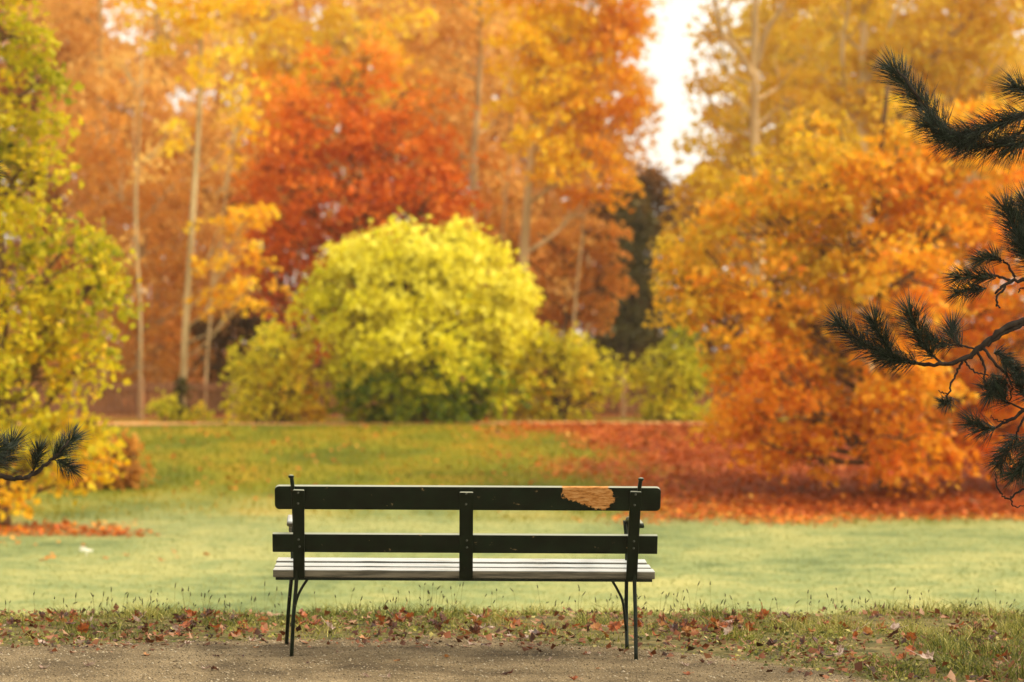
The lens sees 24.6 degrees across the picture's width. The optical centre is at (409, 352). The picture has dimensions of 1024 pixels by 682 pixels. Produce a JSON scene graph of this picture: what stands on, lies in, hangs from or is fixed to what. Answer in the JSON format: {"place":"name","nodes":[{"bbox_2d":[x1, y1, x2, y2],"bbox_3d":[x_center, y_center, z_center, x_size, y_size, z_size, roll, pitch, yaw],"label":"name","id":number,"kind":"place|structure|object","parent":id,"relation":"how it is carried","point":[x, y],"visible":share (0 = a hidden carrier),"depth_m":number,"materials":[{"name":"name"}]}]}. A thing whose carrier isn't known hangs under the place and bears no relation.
{"place":"outdoors","nodes":[
{"label":"outdoors","id":0,"kind":"place"},
{"bbox_2d":[0,635,880,681],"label":"gravel path","id":1,"kind":"structure","parent":0,"point":[130,653],"depth_m":10.83,"materials":[{"name":"gravel"}]},
{"bbox_2d":[272,475,660,659],"bbox_3d":[0.263,1.014,11.235,1.823,0.882,0.677,0,0,1],"label":"park bench","id":2,"kind":"object","parent":1,"relation":"on","point":[297,541],"visible":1,"depth_m":11.02,"materials":[{"name":"green paint"}]},
{"bbox_2d":[501,668,513,674],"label":"fallen leaf","id":3,"kind":"object","parent":1,"relation":"on","point":[510,672],"visible":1,"depth_m":10.49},
{"bbox_2d":[15,421,950,424],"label":"path","id":4,"kind":"structure","parent":0,"point":[267,423],"depth_m":40.53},
{"bbox_2d":[3,581,1018,632],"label":"seeding grass","id":5,"kind":"structure","parent":0,"point":[428,592],"depth_m":12.61,"materials":[{"name":"plant"}]},
{"bbox_2d":[0,352,1023,681],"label":"lawn","id":6,"kind":"structure","parent":0,"point":[250,568],"depth_m":24.07,"materials":[{"name":"green plant"}]},
{"bbox_2d":[0,159,93,484],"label":"pine tree","id":7,"kind":"object","parent":6,"relation":"on","point":[36,456],"visible":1,"depth_m":10.20,"materials":[{"name":"green plant"}]},
{"bbox_2d":[0,0,143,386],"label":"brown oak","id":8,"kind":"object","parent":6,"relation":"on","point":[51,192],"visible":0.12,"depth_m":63.60,"materials":[{"name":"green plant"}]},
{"bbox_2d":[0,0,149,527],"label":"yellow green maple","id":9,"kind":"object","parent":6,"relation":"on","point":[33,357],"visible":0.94,"depth_m":27.50,"materials":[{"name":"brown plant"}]},
{"bbox_2d":[80,546,92,554],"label":"fallen leaf","id":10,"kind":"object","parent":6,"relation":"on","point":[84,549],"visible":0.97,"depth_m":23.59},
{"bbox_2d":[30,423,159,491],"bbox_3d":[-4.375,1.523,32.265,1.930,1.098,0.958,0,0,0],"label":"russet shrub","id":11,"kind":"object","parent":6,"relation":"on","point":[134,471],"visible":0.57,"depth_m":32.09,"materials":[{"name":"orange plant"}]},
{"bbox_2d":[6,0,197,391],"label":"tan beech","id":12,"kind":"object","parent":6,"relation":"on","point":[98,79],"visible":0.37,"depth_m":59.72,"materials":[{"name":"orange plant"}]},
{"bbox_2d":[0,0,270,376],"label":"hazy beech","id":13,"kind":"object","parent":6,"relation":"on","point":[108,5],"depth_m":74.45,"materials":[{"name":"orange plant"}]},
{"bbox_2d":[95,0,183,417],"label":"young birch","id":14,"kind":"object","parent":6,"relation":"on","point":[136,174],"visible":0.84,"depth_m":44.60,"materials":[{"name":"orange plant"}]},
{"bbox_2d":[57,84,244,407],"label":"russet oak","id":15,"kind":"object","parent":6,"relation":"on","point":[106,153],"visible":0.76,"depth_m":49.89,"materials":[{"name":"orange plant"}]},
{"bbox_2d":[141,387,214,420],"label":"shrub","id":16,"kind":"object","parent":6,"relation":"on","point":[167,408],"visible":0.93,"depth_m":42.66,"materials":[{"name":"yellow plant"}]},
{"bbox_2d":[92,0,281,386],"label":"tan beech","id":17,"kind":"object","parent":6,"relation":"on","point":[179,64],"visible":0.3,"depth_m":61.67,"materials":[{"name":"orange plant"}]},
{"bbox_2d":[112,0,293,420],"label":"slim ash","id":18,"kind":"object","parent":6,"relation":"on","point":[202,20],"visible":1,"depth_m":42.95,"materials":[{"name":"orange plant"}]},
{"bbox_2d":[170,375,196,420],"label":"ivy plant","id":19,"kind":"object","parent":18,"relation":"attached to","point":[180,389],"visible":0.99,"depth_m":42.84,"materials":[{"name":"green plant"}]},
{"bbox_2d":[200,84,264,416],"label":"young birch","id":20,"kind":"object","parent":6,"relation":"on","point":[206,204],"visible":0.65,"depth_m":45.57,"materials":[{"name":"orange plant"}]},
{"bbox_2d":[180,281,327,407],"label":"brown hazel","id":21,"kind":"object","parent":6,"relation":"on","point":[222,344],"visible":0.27,"depth_m":48.79,"materials":[{"name":"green plant"}]},
{"bbox_2d":[218,306,330,422],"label":"yellow green shrub","id":22,"kind":"object","parent":6,"relation":"on","point":[282,375],"visible":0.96,"depth_m":40.99,"materials":[{"name":"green plant"}]},
{"bbox_2d":[172,117,434,386],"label":"rust beech","id":23,"kind":"object","parent":6,"relation":"on","point":[220,201],"visible":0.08,"depth_m":65.60,"materials":[{"name":"brown plant"}]},
{"bbox_2d":[164,0,449,367],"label":"hazy beech","id":24,"kind":"object","parent":6,"relation":"on","point":[294,7],"visible":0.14,"depth_m":75.17,"materials":[{"name":"orange plant"}]},
{"bbox_2d":[211,0,439,227],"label":"pale ash","id":25,"kind":"object","parent":6,"relation":"on","point":[333,15],"visible":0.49,"depth_m":57.83,"materials":[{"name":"orange plant"}]},
{"bbox_2d":[215,14,508,363],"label":"red maple","id":26,"kind":"object","parent":6,"relation":"on","point":[442,207],"visible":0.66,"depth_m":45.78,"materials":[{"name":"brown plant"}]},
{"bbox_2d":[284,203,547,424],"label":"lemon shrub","id":27,"kind":"object","parent":6,"relation":"on","point":[396,321],"visible":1,"depth_m":41.06,"materials":[{"name":"yellow plant"}]},
{"bbox_2d":[10,378,857,418],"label":"picket fence","id":28,"kind":"object","parent":6,"relation":"on","point":[215,388],"visible":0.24,"depth_m":44.24,"materials":[{"name":"brown wood"}]},
{"bbox_2d":[347,0,541,393],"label":"tall birch","id":29,"kind":"object","parent":6,"relation":"on","point":[462,24],"visible":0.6,"depth_m":48.32,"materials":[{"name":"orange plant"}]},
{"bbox_2d":[363,0,570,371],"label":"orange beech","id":30,"kind":"object","parent":6,"relation":"on","point":[470,71],"visible":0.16,"depth_m":59.70,"materials":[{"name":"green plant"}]},
{"bbox_2d":[318,0,645,277],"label":"hazy beech","id":31,"kind":"object","parent":6,"relation":"on","point":[495,133],"visible":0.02,"depth_m":77.14,"materials":[{"name":"orange plant"}]},
{"bbox_2d":[477,71,525,412],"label":"young birch","id":32,"kind":"object","parent":6,"relation":"on","point":[502,172],"visible":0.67,"depth_m":47.62,"materials":[{"name":"orange plant"}]},
{"bbox_2d":[0,419,1023,560],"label":"leaf litter","id":33,"kind":"object","parent":6,"relation":"on","point":[602,430],"visible":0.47,"depth_m":32.16,"materials":[{"name":"plant"}]},
{"bbox_2d":[0,602,1023,681],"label":"leaf crumbs","id":34,"kind":"object","parent":6,"relation":"on","point":[857,665],"visible":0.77,"depth_m":11.78,"materials":[{"name":"plant"}]},
{"bbox_2d":[0,607,1023,681],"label":"clover","id":35,"kind":"object","parent":6,"relation":"on","point":[741,643],"visible":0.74,"depth_m":11.82,"materials":[{"name":"green plant"}]},
{"bbox_2d":[445,179,626,381],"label":"rust beech","id":36,"kind":"object","parent":6,"relation":"on","point":[547,214],"depth_m":66.63,"materials":[{"name":"brown plant"}]},
{"bbox_2d":[477,184,637,398],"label":"copper beech","id":37,"kind":"object","parent":6,"relation":"on","point":[567,267],"visible":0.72,"depth_m":48.37,"materials":[{"name":"brown plant"}]},
{"bbox_2d":[469,0,658,414],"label":"golden maple","id":38,"kind":"object","parent":6,"relation":"on","point":[565,19],"visible":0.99,"depth_m":46.22,"materials":[{"name":"plant"}]},
{"bbox_2d":[494,321,634,420],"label":"olive shrub","id":39,"kind":"object","parent":6,"relation":"on","point":[564,355],"visible":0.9,"depth_m":41.79,"materials":[{"name":"yellow plant"}]},
{"bbox_2d":[545,174,602,413],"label":"young birch","id":40,"kind":"object","parent":6,"relation":"on","point":[584,221],"visible":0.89,"depth_m":47.16,"materials":[{"name":"orange plant"}]},
{"bbox_2d":[479,0,672,381],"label":"orange beech","id":41,"kind":"object","parent":6,"relation":"on","point":[637,147],"visible":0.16,"depth_m":62.76,"materials":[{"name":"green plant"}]},
{"bbox_2d":[583,189,668,400],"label":"dark yew","id":42,"kind":"object","parent":6,"relation":"on","point":[628,331],"visible":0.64,"depth_m":53.74,"materials":[{"name":"green plant"}]},
{"bbox_2d":[577,161,720,394],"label":"brown hornbeam","id":43,"kind":"object","parent":6,"relation":"on","point":[652,180],"visible":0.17,"depth_m":56.70,"materials":[{"name":"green plant"}]},
{"bbox_2d":[620,321,726,421],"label":"olive shrub","id":44,"kind":"object","parent":6,"relation":"on","point":[677,405],"visible":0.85,"depth_m":41.98,"materials":[{"name":"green plant"}]},
{"bbox_2d":[658,0,872,401],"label":"old beech","id":45,"kind":"object","parent":6,"relation":"on","point":[730,38],"visible":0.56,"depth_m":47.25,"materials":[{"name":"orange plant"}]},
{"bbox_2d":[670,0,895,355],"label":"brown beech","id":46,"kind":"object","parent":6,"relation":"on","point":[770,47],"visible":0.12,"depth_m":63.77,"materials":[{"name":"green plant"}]},
{"bbox_2d":[679,0,971,269],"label":"hazy beech","id":47,"kind":"object","parent":6,"relation":"on","point":[745,14],"visible":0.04,"depth_m":76.58,"materials":[{"name":"brown plant"}]},
{"bbox_2d":[641,85,1023,498],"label":"orange maple","id":48,"kind":"object","parent":6,"relation":"on","point":[774,374],"visible":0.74,"depth_m":31.60,"materials":[{"name":"brown plant"}]},
{"bbox_2d":[675,260,1023,386],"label":"rust beech","id":49,"kind":"object","parent":6,"relation":"on","point":[738,315],"visible":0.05,"depth_m":65.56,"materials":[{"name":"brown plant"}]},
{"bbox_2d":[781,0,1023,411],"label":"gold beech","id":50,"kind":"object","parent":6,"relation":"on","point":[922,61],"visible":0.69,"depth_m":44.83,"materials":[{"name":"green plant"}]},
{"bbox_2d":[815,44,1023,507],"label":"pine tree","id":51,"kind":"object","parent":6,"relation":"on","point":[968,138],"visible":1,"depth_m":10.38,"materials":[{"name":"green plant"}]},
{"bbox_2d":[826,0,1023,373],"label":"brown beech","id":52,"kind":"object","parent":6,"relation":"on","point":[900,18],"visible":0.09,"depth_m":61.77,"materials":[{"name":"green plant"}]},
{"bbox_2d":[872,0,1023,284],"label":"hazy beech","id":53,"kind":"object","parent":6,"relation":"on","point":[997,14],"visible":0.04,"depth_m":78.27,"materials":[{"name":"brown plant"}]},
{"bbox_2d":[0,593,1023,681],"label":"verge grass","id":54,"kind":"structure","parent":0,"point":[950,645],"depth_m":12.29,"materials":[{"name":"plant"}]},
{"bbox_2d":[6,618,13,624],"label":"fallen leaf","id":55,"kind":"object","parent":54,"relation":"on","point":[10,622],"visible":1,"depth_m":12.21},
{"bbox_2d":[9,616,21,623],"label":"fallen leaf","id":56,"kind":"object","parent":54,"relation":"on","point":[17,621],"visible":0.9,"depth_m":12.37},
{"bbox_2d":[39,610,49,618],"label":"fallen leaf","id":57,"kind":"object","parent":54,"relation":"on","point":[42,614],"visible":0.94,"depth_m":12.62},
{"bbox_2d":[50,607,67,620],"bbox_3d":[-1.902,1.405,12.696,0.106,0.027,0.087,35,50,8],"label":"fallen leaf","id":58,"kind":"object","parent":54,"relation":"on","point":[65,614],"visible":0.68,"depth_m":12.70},
{"bbox_2d":[69,608,85,618],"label":"fallen leaf","id":59,"kind":"object","parent":54,"relation":"on","point":[71,612],"visible":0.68,"depth_m":12.70,"materials":[{"name":"plant"}]},
{"bbox_2d":[76,615,89,633],"bbox_3d":[-1.676,1.388,11.981,0.079,0.108,0.031,-8,23,8],"label":"fallen leaf","id":60,"kind":"object","parent":54,"relation":"on","point":[81,627],"visible":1,"depth_m":11.98,"materials":[{"name":"plant"}]},
{"bbox_2d":[172,624,182,630],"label":"fallen leaf","id":61,"kind":"object","parent":54,"relation":"on","point":[175,627],"visible":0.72,"depth_m":12.10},
{"bbox_2d":[173,614,183,621],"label":"fallen leaf","id":62,"kind":"object","parent":54,"relation":"on","point":[177,616],"visible":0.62,"depth_m":12.62,"materials":[{"name":"plant"}]},
{"bbox_2d":[179,618,191,627],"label":"fallen leaf","id":63,"kind":"object","parent":54,"relation":"on","point":[186,623],"visible":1,"depth_m":12.07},
{"bbox_2d":[186,608,199,616],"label":"fallen leaf","id":64,"kind":"object","parent":54,"relation":"on","point":[192,613],"visible":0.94,"depth_m":12.54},
{"bbox_2d":[190,619,206,629],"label":"fallen leaf","id":65,"kind":"object","parent":54,"relation":"on","point":[191,627],"visible":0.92,"depth_m":12.25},
{"bbox_2d":[196,607,209,617],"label":"fallen leaf","id":66,"kind":"object","parent":54,"relation":"on","point":[207,611],"visible":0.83,"depth_m":12.70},
{"bbox_2d":[237,620,247,627],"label":"fallen leaf","id":67,"kind":"object","parent":54,"relation":"on","point":[240,622],"visible":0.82,"depth_m":12.34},
{"bbox_2d":[256,610,268,620],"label":"fallen leaf","id":68,"kind":"object","parent":54,"relation":"on","point":[263,618],"visible":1,"depth_m":12.32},
{"bbox_2d":[299,608,307,617],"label":"fallen leaf","id":69,"kind":"object","parent":54,"relation":"on","point":[302,613],"visible":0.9,"depth_m":12.62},
{"bbox_2d":[308,618,320,624],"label":"fallen leaf","id":70,"kind":"object","parent":54,"relation":"on","point":[315,622],"visible":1,"depth_m":12.24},
{"bbox_2d":[322,618,334,628],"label":"fallen leaf","id":71,"kind":"object","parent":54,"relation":"on","point":[329,624],"visible":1,"depth_m":12.12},
{"bbox_2d":[375,613,386,621],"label":"fallen leaf","id":72,"kind":"object","parent":54,"relation":"on","point":[380,617],"visible":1,"depth_m":12.43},
{"bbox_2d":[388,621,403,629],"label":"fallen leaf","id":73,"kind":"object","parent":54,"relation":"on","point":[394,625],"visible":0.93,"depth_m":12.15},
{"bbox_2d":[390,612,403,621],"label":"fallen leaf","id":74,"kind":"object","parent":54,"relation":"on","point":[400,618],"visible":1,"depth_m":12.41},
{"bbox_2d":[401,612,414,618],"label":"fallen leaf","id":75,"kind":"object","parent":54,"relation":"on","point":[408,614],"visible":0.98,"depth_m":12.42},
{"bbox_2d":[426,618,439,624],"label":"fallen leaf","id":76,"kind":"object","parent":54,"relation":"on","point":[433,621],"visible":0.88,"depth_m":12.28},
{"bbox_2d":[435,621,446,631],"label":"fallen leaf","id":77,"kind":"object","parent":54,"relation":"on","point":[438,626],"visible":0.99,"depth_m":12.11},
{"bbox_2d":[439,613,448,624],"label":"fallen leaf","id":78,"kind":"object","parent":54,"relation":"on","point":[442,619],"visible":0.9,"depth_m":12.43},
{"bbox_2d":[467,624,488,634],"bbox_3d":[0.351,1.391,11.832,0.112,0.038,0.087,-27,-53,32],"label":"fallen leaf","id":79,"kind":"object","parent":54,"relation":"on","point":[475,629],"visible":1,"depth_m":11.84,"materials":[{"name":"plant"}]},
{"bbox_2d":[531,628,545,636],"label":"fallen leaf","id":80,"kind":"object","parent":54,"relation":"on","point":[536,632],"visible":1,"depth_m":11.75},
{"bbox_2d":[558,622,571,628],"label":"fallen leaf","id":81,"kind":"object","parent":54,"relation":"on","point":[566,625],"visible":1,"depth_m":12.12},
{"bbox_2d":[590,622,608,630],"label":"fallen leaf","id":82,"kind":"object","parent":54,"relation":"on","point":[596,626],"visible":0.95,"depth_m":12.07,"materials":[{"name":"plant"}]},
{"bbox_2d":[607,621,621,632],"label":"fallen leaf","id":83,"kind":"object","parent":54,"relation":"on","point":[615,626],"visible":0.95,"depth_m":12.15,"materials":[{"name":"plant"}]},
{"bbox_2d":[651,613,666,623],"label":"fallen leaf","id":84,"kind":"object","parent":54,"relation":"on","point":[662,616],"visible":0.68,"depth_m":12.48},
{"bbox_2d":[657,623,677,631],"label":"fallen leaf","id":85,"kind":"object","parent":54,"relation":"on","point":[673,627],"visible":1,"depth_m":11.91,"materials":[{"name":"plant"}]},
{"bbox_2d":[681,622,689,631],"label":"fallen leaf","id":86,"kind":"object","parent":54,"relation":"on","point":[686,628],"visible":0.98,"depth_m":11.98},
{"bbox_2d":[703,616,720,622],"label":"fallen leaf","id":87,"kind":"object","parent":54,"relation":"on","point":[714,620],"visible":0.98,"depth_m":12.34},
{"bbox_2d":[707,618,724,630],"bbox_3d":[1.595,1.410,12.250,0.107,0.035,0.077,32,34,0],"label":"fallen leaf","id":88,"kind":"object","parent":54,"relation":"on","point":[718,623],"visible":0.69,"depth_m":12.27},
{"bbox_2d":[720,626,732,634],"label":"fallen leaf","id":89,"kind":"object","parent":54,"relation":"on","point":[726,630],"visible":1,"depth_m":11.84,"materials":[{"name":"plant"}]},
{"bbox_2d":[732,617,741,624],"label":"fallen leaf","id":90,"kind":"object","parent":54,"relation":"on","point":[736,621],"visible":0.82,"depth_m":12.28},
{"bbox_2d":[735,612,743,621],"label":"fallen leaf","id":91,"kind":"object","parent":54,"relation":"on","point":[739,616],"visible":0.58,"depth_m":12.44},
{"bbox_2d":[745,621,754,630],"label":"fallen leaf","id":92,"kind":"object","parent":54,"relation":"on","point":[748,624],"visible":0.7,"depth_m":12.15,"materials":[{"name":"plant"}]},
{"bbox_2d":[757,602,768,619],"bbox_3d":[1.893,1.389,12.598,0.084,0.112,0.022,-31,37,-15],"label":"fallen leaf","id":93,"kind":"object","parent":54,"relation":"on","point":[765,612],"visible":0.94,"depth_m":12.61,"materials":[{"name":"plant"}]},
{"bbox_2d":[799,635,811,643],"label":"fallen leaf","id":94,"kind":"object","parent":54,"relation":"on","point":[802,640],"visible":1,"depth_m":11.38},
{"bbox_2d":[817,645,824,656],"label":"fallen leaf","id":95,"kind":"object","parent":54,"relation":"on","point":[822,650],"visible":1,"depth_m":11.14,"materials":[{"name":"plant"}]},
{"bbox_2d":[834,646,843,654],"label":"fallen leaf","id":96,"kind":"object","parent":54,"relation":"on","point":[841,649],"visible":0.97,"depth_m":11.10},
{"bbox_2d":[852,630,859,639],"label":"fallen leaf","id":97,"kind":"object","parent":54,"relation":"on","point":[854,634],"visible":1,"depth_m":11.71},
{"bbox_2d":[863,624,872,633],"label":"fallen leaf","id":98,"kind":"object","parent":54,"relation":"on","point":[866,630],"visible":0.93,"depth_m":11.89,"materials":[{"name":"plant"}]},
{"bbox_2d":[886,629,899,637],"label":"fallen leaf","id":99,"kind":"object","parent":54,"relation":"on","point":[893,632],"visible":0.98,"depth_m":11.71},
{"bbox_2d":[886,622,907,629],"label":"fallen leaf","id":100,"kind":"object","parent":54,"relation":"on","point":[894,626],"visible":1,"depth_m":12.02,"materials":[{"name":"plant"}]},
{"bbox_2d":[894,649,905,659],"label":"fallen leaf","id":101,"kind":"object","parent":54,"relation":"on","point":[901,656],"visible":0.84,"depth_m":10.89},
{"bbox_2d":[904,625,917,642],"bbox_3d":[2.475,1.385,11.523,0.036,0.097,0.072,5,30,-48],"label":"fallen leaf","id":102,"kind":"object","parent":54,"relation":"on","point":[908,635],"visible":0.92,"depth_m":11.54,"materials":[{"name":"plant"}]},
{"bbox_2d":[906,642,915,652],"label":"fallen leaf","id":103,"kind":"object","parent":54,"relation":"on","point":[909,648],"visible":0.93,"depth_m":11.13,"materials":[{"name":"plant"}]},
{"bbox_2d":[910,650,933,659],"bbox_3d":[2.364,1.392,10.827,0.114,0.033,0.084,20,21,20],"label":"fallen leaf","id":104,"kind":"object","parent":54,"relation":"on","point":[923,655],"visible":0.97,"depth_m":10.84,"materials":[{"name":"plant"}]},
{"bbox_2d":[970,623,982,631],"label":"fallen leaf","id":105,"kind":"object","parent":54,"relation":"on","point":[979,625],"visible":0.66,"depth_m":12.05,"materials":[{"name":"plant"}]},
{"bbox_2d":[971,636,983,642],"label":"fallen leaf","id":106,"kind":"object","parent":54,"relation":"on","point":[979,640],"visible":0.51,"depth_m":11.65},
{"bbox_2d":[984,621,996,630],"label":"fallen leaf","id":107,"kind":"object","parent":54,"relation":"on","point":[991,627],"visible":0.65,"depth_m":12.03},
{"bbox_2d":[987,633,1005,640],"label":"fallen leaf","id":108,"kind":"object","parent":54,"relation":"on","point":[991,637],"visible":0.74,"depth_m":11.59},
{"bbox_2d":[995,649,1009,659],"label":"fallen leaf","id":109,"kind":"object","parent":54,"relation":"on","point":[1004,653],"visible":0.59,"depth_m":10.95,"materials":[{"name":"plant"}]},
{"bbox_2d":[0,0,1023,350],"label":"sky","id":110,"kind":"structure","parent":0,"point":[671,64],"materials":[{"name":"white"}]},
{"bbox_2d":[10,422,1023,526],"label":"bank grass","id":111,"kind":"structure","parent":0,"point":[350,426],"depth_m":34.60,"materials":[{"name":"plant"}]}
]}

